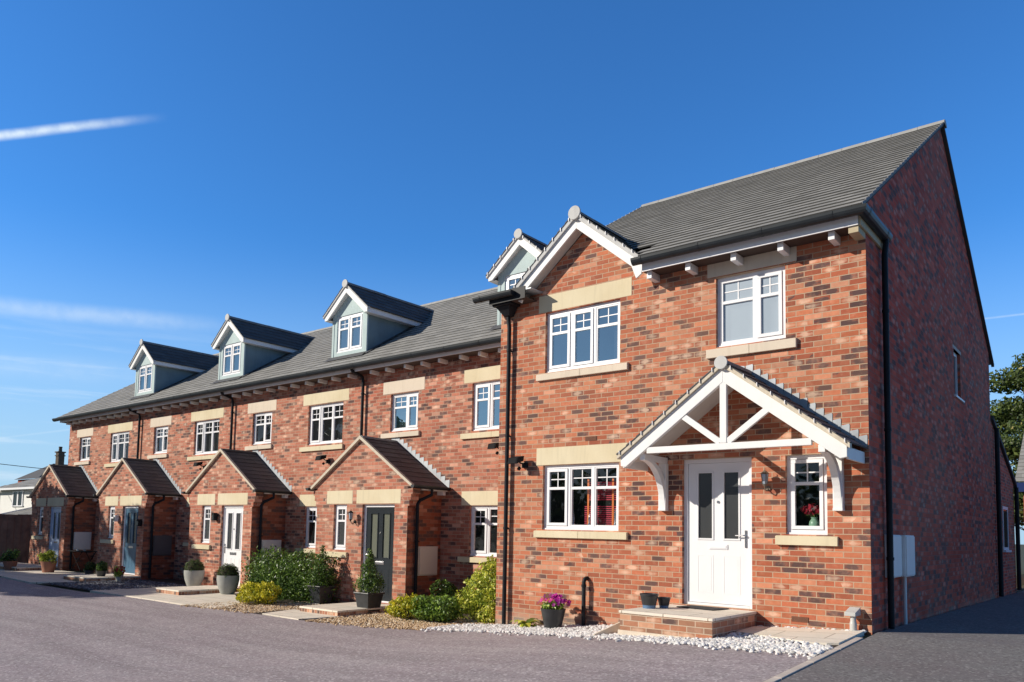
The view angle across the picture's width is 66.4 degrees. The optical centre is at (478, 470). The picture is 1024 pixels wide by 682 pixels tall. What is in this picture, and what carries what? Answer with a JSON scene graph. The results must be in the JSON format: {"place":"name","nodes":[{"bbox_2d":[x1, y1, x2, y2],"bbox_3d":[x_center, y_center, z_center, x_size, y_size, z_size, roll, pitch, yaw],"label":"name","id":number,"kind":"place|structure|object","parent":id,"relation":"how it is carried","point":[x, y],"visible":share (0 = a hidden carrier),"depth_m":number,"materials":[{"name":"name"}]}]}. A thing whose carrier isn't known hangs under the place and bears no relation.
{"place":"outdoors","nodes":[
{"label":"outdoors","id":0,"kind":"place"},
{"bbox_2d":[180,601,494,630],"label":"tan gravel","id":1,"kind":"structure","parent":0,"point":[387,621],"depth_m":14.21,"materials":[{"name":"beige gravel"}]},
{"bbox_2d":[305,545,336,603],"bbox_3d":[-3.384,2.242,16.839,0.680,1.271,0.644,-2,-6,40],"label":"bay tree pot","id":2,"kind":"object","parent":1,"relation":"on","point":[318,597],"visible":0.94,"depth_m":16.71,"materials":[{"name":"green plant"}]},
{"bbox_2d":[352,547,385,613],"bbox_3d":[-2.140,2.154,15.341,0.685,1.271,0.630,3,-5,-19],"label":"bay tree pot","id":3,"kind":"object","parent":1,"relation":"on","point":[370,598],"visible":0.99,"depth_m":15.23,"materials":[{"name":"green plant"}]},
{"bbox_2d":[384,593,418,618],"bbox_3d":[-1.325,2.507,14.359,0.938,0.521,0.716,-2,-6,40],"label":"golden shrub","id":4,"kind":"object","parent":1,"relation":"on","point":[404,602],"visible":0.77,"depth_m":14.26,"materials":[{"name":"yellow plant"}]},
{"bbox_2d":[408,594,464,622],"bbox_3d":[-0.744,2.483,14.022,1.018,0.540,0.792,-2,-6,40],"label":"green shrub","id":5,"kind":"object","parent":1,"relation":"on","point":[444,609],"visible":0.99,"depth_m":13.86,"materials":[{"name":"green plant"}]},
{"bbox_2d":[0,577,813,681],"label":"road","id":6,"kind":"structure","parent":0,"point":[50,634],"depth_m":9.93,"materials":[{"name":"grey asphalt"}]},
{"bbox_2d":[0,0,1023,543],"label":"sky","id":7,"kind":"structure","parent":0,"point":[169,169],"materials":[{"name":"blue"}]},
{"bbox_2d":[37,544,1023,681],"bbox_3d":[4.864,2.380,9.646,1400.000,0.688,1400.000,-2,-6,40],"label":"ground","id":8,"kind":"structure","parent":0,"point":[866,636],"depth_m":25.57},
{"bbox_2d":[0,514,31,562],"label":"wooden fence","id":9,"kind":"object","parent":8,"relation":"on","point":[15,530],"visible":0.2,"depth_m":29.85,"materials":[{"name":"brown wood"}]},
{"bbox_2d":[0,477,40,514],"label":"rendered house","id":10,"kind":"structure","parent":8,"relation":"on","point":[14,500],"depth_m":43.66,"materials":[{"name":"paint"}]},
{"bbox_2d":[11,491,23,506],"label":"window","id":11,"kind":"structure","parent":10,"relation":"in","point":[17,498],"depth_m":43.60,"materials":[{"name":"plastic"}]},
{"bbox_2d":[0,562,56,570],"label":"doorstep","id":12,"kind":"object","parent":8,"relation":"on","point":[20,566],"visible":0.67,"depth_m":26.18,"materials":[{"name":"stone"}]},
{"bbox_2d":[15,447,67,481],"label":"old house","id":13,"kind":"structure","parent":8,"relation":"on","point":[60,455],"depth_m":56.39,"materials":[{"name":"brick"}]},
{"bbox_2d":[0,569,84,583],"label":"paving slabs","id":14,"kind":"structure","parent":8,"relation":"on","point":[35,576],"depth_m":23.45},
{"bbox_2d":[0,548,20,569],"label":"potted plant","id":15,"kind":"object","parent":14,"relation":"on","point":[8,564],"visible":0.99,"depth_m":25.87,"materials":[{"name":"green plant"}]},
{"bbox_2d":[37,550,58,572],"bbox_3d":[-13.861,2.915,25.161,0.601,0.749,0.571,2,-5,-13],"label":"potted plant","id":16,"kind":"object","parent":14,"relation":"on","point":[49,565],"visible":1,"depth_m":25.00,"materials":[{"name":"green plant"}]},
{"bbox_2d":[67,550,96,571],"bbox_3d":[-13.102,3.019,25.865,1.100,0.698,0.600,-2,-6,40],"label":"garden table","id":17,"kind":"object","parent":8,"relation":"on","point":[81,551],"visible":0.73,"depth_m":25.79,"materials":[{"name":"metal"}]},
{"bbox_2d":[63,574,140,581],"bbox_3d":[-10.916,3.116,22.636,1.524,0.130,1.560,-2,-6,40],"label":"doorstep","id":18,"kind":"object","parent":8,"relation":"on","point":[87,577],"visible":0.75,"depth_m":22.17,"materials":[{"name":"brick"}]},
{"bbox_2d":[83,561,96,573],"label":"potted plant","id":19,"kind":"object","parent":18,"relation":"on","point":[90,568],"visible":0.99,"depth_m":24.10,"materials":[{"name":"green plant"}]},
{"bbox_2d":[96,560,108,576],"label":"potted plant","id":20,"kind":"object","parent":18,"relation":"on","point":[101,569],"visible":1,"depth_m":22.26,"materials":[{"name":"green plant"}]},
{"bbox_2d":[42,579,186,590],"bbox_3d":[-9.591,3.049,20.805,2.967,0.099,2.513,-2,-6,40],"label":"slate chips","id":21,"kind":"object","parent":8,"relation":"on","point":[112,584],"visible":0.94,"depth_m":20.65,"materials":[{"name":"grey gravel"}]},
{"bbox_2d":[113,565,125,581],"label":"potted plant","id":22,"kind":"object","parent":21,"relation":"on","point":[118,573],"visible":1,"depth_m":21.75,"materials":[{"name":"green plant"}]},
{"bbox_2d":[26,339,218,570],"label":"terraced house","id":23,"kind":"structure","parent":8,"relation":"on","point":[102,443],"depth_m":26.99,"materials":[{"name":"brick"}]},
{"bbox_2d":[31,498,60,538],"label":"window","id":24,"kind":"structure","parent":23,"relation":"in","point":[39,501],"depth_m":27.86,"materials":[{"name":"stone"}]},
{"bbox_2d":[50,509,60,564],"bbox_3d":[-14.618,2.289,26.991,0.862,1.936,0.109,-2,-6,40],"label":"door","id":25,"kind":"structure","parent":23,"relation":"in","point":[56,514],"depth_m":27.04,"materials":[{"name":"blue plastic"}]},
{"bbox_2d":[73,532,91,549],"bbox_3d":[-13.596,2.419,26.790,0.060,0.600,0.580,-2,-6,40],"label":"meter box","id":26,"kind":"object","parent":23,"relation":"attached to","point":[81,540],"visible":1,"depth_m":26.76,"materials":[{"name":"grey plastic"}]},
{"bbox_2d":[74,428,92,464],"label":"window","id":27,"kind":"structure","parent":23,"relation":"in","point":[85,442],"depth_m":28.31,"materials":[{"name":"plastic"}]},
{"bbox_2d":[104,422,132,466],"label":"window","id":28,"kind":"structure","parent":23,"relation":"in","point":[120,441],"depth_m":26.62,"materials":[{"name":"plastic"}]},
{"bbox_2d":[138,364,152,392],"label":"dormer window","id":29,"kind":"structure","parent":23,"relation":"in","point":[145,373],"depth_m":26.05,"materials":[{"name":"plastic"}]},
{"bbox_2d":[90,584,242,607],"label":"paving slabs","id":30,"kind":"structure","parent":8,"relation":"on","point":[152,594],"depth_m":17.75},
{"bbox_2d":[184,559,204,585],"bbox_3d":[-7.280,2.627,19.989,0.506,0.717,0.513,-2,-6,40],"label":"topiary ball pot","id":31,"kind":"object","parent":30,"relation":"on","point":[194,572],"visible":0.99,"depth_m":19.82,"materials":[{"name":"ceramic"}]},
{"bbox_2d":[156,585,241,594],"bbox_3d":[-6.793,2.927,19.046,1.064,0.135,1.710,-2,-6,40],"label":"doorstep","id":32,"kind":"object","parent":30,"relation":"on","point":[188,590],"visible":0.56,"depth_m":18.59,"materials":[{"name":"brick"}]},
{"bbox_2d":[217,563,239,593],"bbox_3d":[-5.966,2.575,18.599,0.524,0.744,0.536,-2,-6,40],"label":"topiary ball pot","id":33,"kind":"object","parent":30,"relation":"on","point":[228,577],"visible":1,"depth_m":18.42,"materials":[{"name":"ceramic"}]},
{"bbox_2d":[93,314,332,579],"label":"terraced house","id":34,"kind":"structure","parent":8,"relation":"on","point":[185,426],"depth_m":23.44,"materials":[{"name":"brick"}]},
{"bbox_2d":[100,496,117,543],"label":"window","id":35,"kind":"structure","parent":34,"relation":"in","point":[112,501],"depth_m":24.32,"materials":[{"name":"stone"}]},
{"bbox_2d":[113,515,118,521],"bbox_3d":[-11.087,1.467,23.881,0.120,0.200,0.134,-2,-6,40],"label":"wall lamp","id":36,"kind":"object","parent":34,"relation":"attached to","point":[115,518],"visible":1,"depth_m":23.83,"materials":[{"name":"grey glass"}]},
{"bbox_2d":[123,508,137,572],"bbox_3d":[-10.440,2.108,23.452,0.862,1.936,0.109,-2,-6,40],"label":"door","id":37,"kind":"structure","parent":34,"relation":"in","point":[129,560],"depth_m":23.49,"materials":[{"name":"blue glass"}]},
{"bbox_2d":[136,519,141,525],"bbox_3d":[-9.953,1.538,22.909,0.120,0.200,0.134,-2,-6,40],"label":"wall lamp","id":38,"kind":"object","parent":34,"relation":"attached to","point":[138,522],"visible":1,"depth_m":22.86,"materials":[{"name":"metal"}]},
{"bbox_2d":[147,416,171,458],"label":"window","id":39,"kind":"structure","parent":34,"relation":"in","point":[161,438],"depth_m":24.77,"materials":[{"name":"plastic"}]},
{"bbox_2d":[152,535,171,555],"bbox_3d":[-9.418,2.238,23.251,0.060,0.600,0.580,-2,-6,40],"label":"meter box","id":40,"kind":"object","parent":34,"relation":"attached to","point":[162,545],"visible":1,"depth_m":23.22,"materials":[{"name":"black plastic"}]},
{"bbox_2d":[182,497,189,545],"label":"window","id":41,"kind":"structure","parent":34,"relation":"in","point":[188,504],"depth_m":23.19,"materials":[{"name":"plastic"}]},
{"bbox_2d":[193,462,204,469],"bbox_3d":[-8.120,-0.127,22.712,0.219,0.248,0.304,-2,-6,40],"label":"security light","id":42,"kind":"object","parent":34,"relation":"attached to","point":[198,463],"visible":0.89,"depth_m":22.63,"materials":[{"name":"black plastic"}]},
{"bbox_2d":[187,407,223,460],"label":"window","id":43,"kind":"structure","parent":34,"relation":"in","point":[207,432],"depth_m":22.97,"materials":[{"name":"plastic"}]},
{"bbox_2d":[223,342,241,375],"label":"dormer window","id":44,"kind":"structure","parent":34,"relation":"in","point":[232,352],"depth_m":22.72,"materials":[{"name":"plastic"}]},
{"bbox_2d":[232,597,306,613],"bbox_3d":[-3.614,2.841,16.332,3.600,0.023,3.538,-2,-6,40],"label":"soil bed","id":45,"kind":"object","parent":8,"relation":"on","point":[281,601],"visible":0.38,"depth_m":16.93,"materials":[{"name":"brown soil"}]},
{"bbox_2d":[235,581,282,603],"bbox_3d":[-4.629,2.598,16.573,1.119,0.550,0.839,-1,-5,25],"label":"golden shrub","id":46,"kind":"object","parent":45,"relation":"on","point":[263,591],"visible":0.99,"depth_m":16.32,"materials":[{"name":"yellow plant"}]},
{"bbox_2d":[241,544,344,603],"bbox_3d":[-4.288,2.449,17.988,3.680,1.406,1.891,-2,-6,40],"label":"evergreen hedge","id":47,"kind":"object","parent":8,"relation":"on","point":[285,573],"visible":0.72,"depth_m":17.50,"materials":[{"name":"green plant"}]},
{"bbox_2d":[262,609,340,620],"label":"paving slabs","id":48,"kind":"structure","parent":8,"relation":"on","point":[295,614],"depth_m":14.59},
{"bbox_2d":[182,279,478,586],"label":"terraced house","id":49,"kind":"structure","parent":8,"relation":"on","point":[297,413],"depth_m":19.92,"materials":[{"name":"brick"}]},
{"bbox_2d":[191,494,214,549],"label":"window","id":50,"kind":"structure","parent":49,"relation":"in","point":[203,499],"depth_m":20.77,"materials":[{"name":"stone"}]},
{"bbox_2d":[211,513,217,520],"bbox_3d":[-6.868,1.205,20.314,0.120,0.200,0.134,-2,-6,40],"label":"wall lamp","id":51,"kind":"object","parent":49,"relation":"attached to","point":[214,516],"visible":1,"depth_m":20.27,"materials":[{"name":"metal"}]},
{"bbox_2d":[223,508,242,584],"bbox_3d":[-6.262,1.927,19.914,0.862,1.936,0.109,-2,-6,40],"label":"door","id":52,"kind":"structure","parent":49,"relation":"in","point":[232,546],"depth_m":19.94,"materials":[{"name":"white plastic"}]},
{"bbox_2d":[245,399,276,450],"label":"window","id":53,"kind":"structure","parent":49,"relation":"in","point":[263,421],"depth_m":21.14,"materials":[{"name":"plastic"}]},
{"bbox_2d":[261,540,280,562],"bbox_3d":[-5.240,2.057,19.713,0.060,0.600,0.580,-2,-6,40],"label":"meter box","id":54,"kind":"object","parent":49,"relation":"attached to","point":[268,543],"visible":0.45,"depth_m":19.67,"materials":[{"name":"grey plastic"}]},
{"bbox_2d":[295,495,316,552],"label":"window","id":55,"kind":"structure","parent":49,"relation":"in","point":[305,500],"depth_m":19.50,"materials":[{"name":"plastic"}]},
{"bbox_2d":[315,455,329,464],"bbox_3d":[-3.812,-0.254,19.058,0.219,0.248,0.304,-2,-6,40],"label":"security light","id":56,"kind":"object","parent":49,"relation":"attached to","point":[320,457],"visible":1,"depth_m":18.99,"materials":[{"name":"black plastic"}]},
{"bbox_2d":[299,388,348,451],"bbox_3d":[-3.780,-1.217,19.414,1.810,1.465,0.250,-2,-6,40],"label":"window","id":57,"kind":"structure","parent":49,"relation":"in","point":[326,420],"depth_m":19.41,"materials":[{"name":"plastic"}]},
{"bbox_2d":[337,312,362,352],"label":"dormer window","id":58,"kind":"structure","parent":49,"relation":"in","point":[350,327],"depth_m":19.34,"materials":[{"name":"plastic"}]},
{"bbox_2d":[299,602,396,615],"bbox_3d":[-2.538,2.752,15.494,1.154,0.125,1.630,-2,-6,40],"label":"doorstep","id":59,"kind":"object","parent":8,"relation":"on","point":[343,609],"visible":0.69,"depth_m":15.04,"materials":[{"name":"stone"}]},
{"bbox_2d":[305,229,546,610],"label":"terraced house","id":60,"kind":"structure","parent":8,"relation":"on","point":[409,472],"depth_m":16.50,"materials":[{"name":"brick"}]},
{"bbox_2d":[320,490,352,557],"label":"window","id":61,"kind":"structure","parent":60,"relation":"in","point":[333,497],"depth_m":17.21,"materials":[{"name":"stone"}]},
{"bbox_2d":[348,511,355,523],"bbox_3d":[-2.721,0.995,16.769,0.115,0.313,0.187,-2,-6,40],"label":"wall lamp","id":62,"kind":"object","parent":60,"relation":"attached to","point":[350,513],"visible":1,"depth_m":16.72,"materials":[{"name":"metal"}]},
{"bbox_2d":[365,507,394,600],"bbox_3d":[-2.084,1.746,16.375,0.862,1.936,0.109,-2,-6,40],"label":"door","id":63,"kind":"structure","parent":60,"relation":"in","point":[380,520],"depth_m":16.34,"materials":[{"name":"black plastic"}]},
{"bbox_2d":[381,377,424,438],"bbox_3d":[-1.684,-1.391,17.597,1.330,1.305,0.175,-2,-6,40],"label":"window","id":64,"kind":"structure","parent":60,"relation":"in","point":[405,405],"depth_m":17.59,"materials":[{"name":"plastic"}]},
{"bbox_2d":[417,546,437,575],"bbox_3d":[-1.062,1.876,16.174,0.060,0.600,0.580,-2,-6,40],"label":"meter box","id":65,"kind":"object","parent":60,"relation":"attached to","point":[427,560],"visible":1,"depth_m":16.14,"materials":[{"name":"plastic"}]},
{"bbox_2d":[457,491,497,562],"bbox_3d":[0.522,1.161,15.891,1.810,1.450,0.805,-2,-6,40],"label":"window","id":66,"kind":"structure","parent":60,"relation":"in","point":[483,518],"depth_m":15.87,"materials":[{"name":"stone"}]},
{"bbox_2d":[460,365,499,439],"bbox_3d":[0.374,-1.401,15.847,1.810,1.465,0.175,-2,-6,40],"label":"window","id":67,"kind":"structure","parent":60,"relation":"in","point":[486,394],"depth_m":16.06,"materials":[{"name":"plastic"}]},
{"bbox_2d":[487,442,498,454],"bbox_3d":[0.344,-0.433,15.537,0.219,0.248,0.304,-2,-6,40],"label":"security light","id":68,"kind":"object","parent":60,"relation":"attached to","point":[493,445],"visible":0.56,"depth_m":15.44,"materials":[{"name":"black plastic"}]},
{"bbox_2d":[505,272,524,289],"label":"dormer window","id":69,"kind":"structure","parent":60,"relation":"in","point":[511,280],"depth_m":16.10,"materials":[{"name":"plastic"}]},
{"bbox_2d":[451,554,496,619],"bbox_3d":[0.210,2.180,14.425,1.511,1.331,1.006,-2,-6,40],"label":"variegated shrub","id":70,"kind":"object","parent":8,"relation":"on","point":[484,592],"visible":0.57,"depth_m":14.28,"materials":[{"name":"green plant"}]},
{"bbox_2d":[475,604,495,623],"bbox_3d":[0.122,2.567,13.846,0.520,0.413,0.398,-2,-6,40],"label":"pale grass clump","id":71,"kind":"object","parent":8,"relation":"on","point":[486,614],"visible":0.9,"depth_m":13.78,"materials":[{"name":"plant"}]},
{"bbox_2d":[302,612,837,651],"bbox_3d":[1.234,2.392,12.373,8.940,0.517,3.350,-2,-6,40],"label":"gravel bed","id":72,"kind":"object","parent":8,"relation":"on","point":[468,615],"visible":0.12,"depth_m":14.07,"materials":[{"name":"beige gravel"}]},
{"bbox_2d":[429,579,458,596],"bbox_3d":[-0.703,2.530,15.723,0.628,0.701,0.540,-2,-6,40],"label":"dark shrub","id":73,"kind":"object","parent":72,"relation":"on","point":[447,588],"visible":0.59,"depth_m":15.68,"materials":[{"name":"green plant"}]},
{"bbox_2d":[420,623,866,659],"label":"white gravel","id":74,"kind":"structure","parent":72,"relation":"on","point":[736,641],"depth_m":9.70,"materials":[{"name":"white gravel"}]},
{"bbox_2d":[510,618,542,627],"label":"broad leaf plant","id":75,"kind":"object","parent":74,"relation":"on","point":[527,622],"visible":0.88,"depth_m":12.63,"materials":[{"name":"yellow plant"}]},
{"bbox_2d":[538,593,570,628],"bbox_3d":[1.181,2.204,12.254,0.562,0.566,0.455,-2,-6,40],"label":"flower pot","id":76,"kind":"object","parent":74,"relation":"on","point":[553,613],"visible":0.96,"depth_m":12.13,"materials":[{"name":"plastic"}]},
{"bbox_2d":[844,607,860,630],"bbox_3d":[4.658,1.883,9.731,0.157,0.348,0.130,-2,-6,40],"label":"vent post","id":77,"kind":"object","parent":74,"relation":"on","point":[852,612],"visible":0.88,"depth_m":9.71,"materials":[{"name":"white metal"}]},
{"bbox_2d":[593,622,619,634],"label":"edging slab","id":78,"kind":"structure","parent":8,"relation":"on","point":[612,629],"depth_m":10.59,"materials":[{"name":"beige stone"}]},
{"bbox_2d":[618,604,756,638],"bbox_3d":[2.808,2.072,10.476,1.312,0.375,1.438,-2,-6,40],"label":"doorstep","id":79,"kind":"object","parent":8,"relation":"on","point":[673,620],"visible":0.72,"depth_m":10.04,"materials":[{"name":"brick"}]},
{"bbox_2d":[640,593,658,608],"bbox_3d":[2.339,1.792,10.720,0.252,0.200,0.252,-2,-6,40],"label":"plant pot","id":80,"kind":"object","parent":79,"relation":"on","point":[649,600],"visible":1,"depth_m":10.63,"materials":[{"name":"grey ceramic"}]},
{"bbox_2d":[658,597,670,607],"bbox_3d":[2.570,1.834,10.835,0.182,0.144,0.182,-2,-6,40],"label":"plant pot","id":81,"kind":"object","parent":79,"relation":"on","point":[663,602],"visible":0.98,"depth_m":10.77,"materials":[{"name":"grey ceramic"}]},
{"bbox_2d":[676,605,728,610],"bbox_3d":[3.118,1.913,10.875,0.404,0.011,0.580,5,-6,-43],"label":"doormat","id":82,"kind":"object","parent":79,"relation":"on","point":[703,607],"visible":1,"depth_m":10.82,"materials":[{"name":"black rubber"}]},
{"bbox_2d":[472,119,1021,634],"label":"brick house","id":83,"kind":"structure","parent":8,"relation":"on","point":[684,369],"depth_m":11.78,"materials":[{"name":"brick"}]},
{"bbox_2d":[507,456,527,470],"bbox_3d":[0.660,-0.120,13.263,0.219,0.248,0.304,-2,-6,40],"label":"security light","id":84,"kind":"object","parent":83,"relation":"attached to","point":[515,459],"visible":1,"depth_m":13.20,"materials":[{"name":"black plastic"}]},
{"bbox_2d":[533,443,627,539],"bbox_3d":[1.858,0.372,12.854,1.756,1.496,0.805,-2,-6,40],"label":"window","id":85,"kind":"structure","parent":83,"relation":"in","point":[566,487],"depth_m":12.83,"materials":[{"name":"plastic"}]},
{"bbox_2d":[536,277,631,381],"bbox_3d":[1.725,-2.270,12.805,1.791,1.470,0.175,-2,-6,40],"label":"window","id":86,"kind":"structure","parent":83,"relation":"in","point":[587,336],"depth_m":12.80,"materials":[{"name":"plastic"}]},
{"bbox_2d":[581,576,588,625],"bbox_3d":[1.667,2.106,12.308,0.082,0.867,0.130,-2,-6,40],"label":"waste pipe","id":87,"kind":"object","parent":83,"relation":"attached to","point":[583,609],"visible":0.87,"depth_m":12.27,"materials":[{"name":"black plastic"}]},
{"bbox_2d":[573,508,615,524],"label":"ornaments","id":88,"kind":"object","parent":83,"relation":"on","point":[597,519],"visible":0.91,"depth_m":12.53,"materials":[{"name":"silver metal"}]},
{"bbox_2d":[584,479,615,524],"bbox_3d":[1.984,0.518,12.526,0.670,0.760,0.014,-2,-6,40],"label":"venetian blind","id":89,"kind":"object","parent":83,"relation":"attached to","point":[612,506],"visible":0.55,"depth_m":12.50,"materials":[{"name":"orange wood"}]},
{"bbox_2d":[689,462,749,605],"bbox_3d":[3.408,0.890,11.123,0.902,1.996,0.109,-2,-6,40],"label":"door","id":90,"kind":"structure","parent":83,"relation":"in","point":[719,563],"depth_m":11.12,"materials":[{"name":"white plastic"}]},
{"bbox_2d":[706,246,796,358],"bbox_3d":[3.844,-2.359,11.010,1.275,1.465,0.175,-2,-6,40],"label":"window","id":91,"kind":"structure","parent":83,"relation":"in","point":[751,306],"depth_m":11.01,"materials":[{"name":"plastic"}]},
{"bbox_2d":[760,468,770,491],"bbox_3d":[3.885,0.130,10.571,0.115,0.313,0.187,-2,-6,40],"label":"wall lamp","id":92,"kind":"object","parent":83,"relation":"attached to","point":[764,475],"visible":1,"depth_m":10.52,"materials":[{"name":"brown metal"}]},
{"bbox_2d":[775,454,838,545],"bbox_3d":[4.546,0.413,10.563,0.790,1.200,0.805,-2,-6,40],"label":"window","id":93,"kind":"structure","parent":83,"relation":"in","point":[806,474],"depth_m":10.44,"materials":[{"name":"plastic"}]},
{"bbox_2d":[800,503,819,525],"bbox_3d":[4.430,0.616,10.382,0.301,0.353,0.137,-2,-6,40],"label":"flower vase","id":94,"kind":"object","parent":83,"relation":"on","point":[810,509],"visible":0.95,"depth_m":10.36,"materials":[{"name":"green ceramic"}]},
{"bbox_2d":[884,535,901,577],"bbox_3d":[5.540,1.145,10.430,0.100,0.565,0.525,-2,-6,40],"label":"meter box","id":95,"kind":"object","parent":83,"relation":"attached to","point":[897,544],"visible":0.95,"depth_m":10.36,"materials":[{"name":"white plastic"}]},
{"bbox_2d":[901,535,914,624],"bbox_3d":[5.907,1.518,10.806,0.148,1.235,0.535,-2,-6,40],"label":"meter box","id":96,"kind":"object","parent":83,"relation":"attached to","point":[908,555],"visible":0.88,"depth_m":10.77,"materials":[{"name":"white plastic"}]},
{"bbox_2d":[952,344,964,402],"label":"window","id":97,"kind":"structure","parent":83,"relation":"in","point":[955,356],"depth_m":15.12,"materials":[{"name":"plastic"}]},
{"bbox_2d":[1002,506,1011,551],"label":"window","id":98,"kind":"structure","parent":83,"relation":"in","point":[1004,509],"depth_m":19.30,"materials":[{"name":"plastic"}]},
{"bbox_2d":[736,626,863,647],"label":"paving slabs","id":99,"kind":"structure","parent":8,"relation":"on","point":[828,637],"depth_m":9.55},
{"bbox_2d":[764,637,862,681],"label":"kerb edging","id":100,"kind":"object","parent":8,"relation":"on","point":[797,668],"visible":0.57,"depth_m":7.88,"materials":[{"name":"concrete"}]},
{"bbox_2d":[989,353,1023,506],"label":"broadleaf tree","id":101,"kind":"object","parent":8,"relation":"on","point":[1007,409],"visible":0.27,"depth_m":34.52,"materials":[{"name":"green plant"}]},
{"bbox_2d":[1001,412,1023,530],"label":"broadleaf tree","id":102,"kind":"object","parent":8,"relation":"on","point":[1012,445],"visible":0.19,"depth_m":29.69,"materials":[{"name":"green plant"}]},
{"bbox_2d":[1015,435,1023,498],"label":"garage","id":103,"kind":"structure","parent":8,"relation":"on","point":[1019,477],"depth_m":24.15,"materials":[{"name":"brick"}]},
{"bbox_2d":[779,591,1023,681],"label":"driveway","id":104,"kind":"structure","parent":0,"point":[982,642],"depth_m":8.34,"materials":[{"name":"grey asphalt"}]}
]}

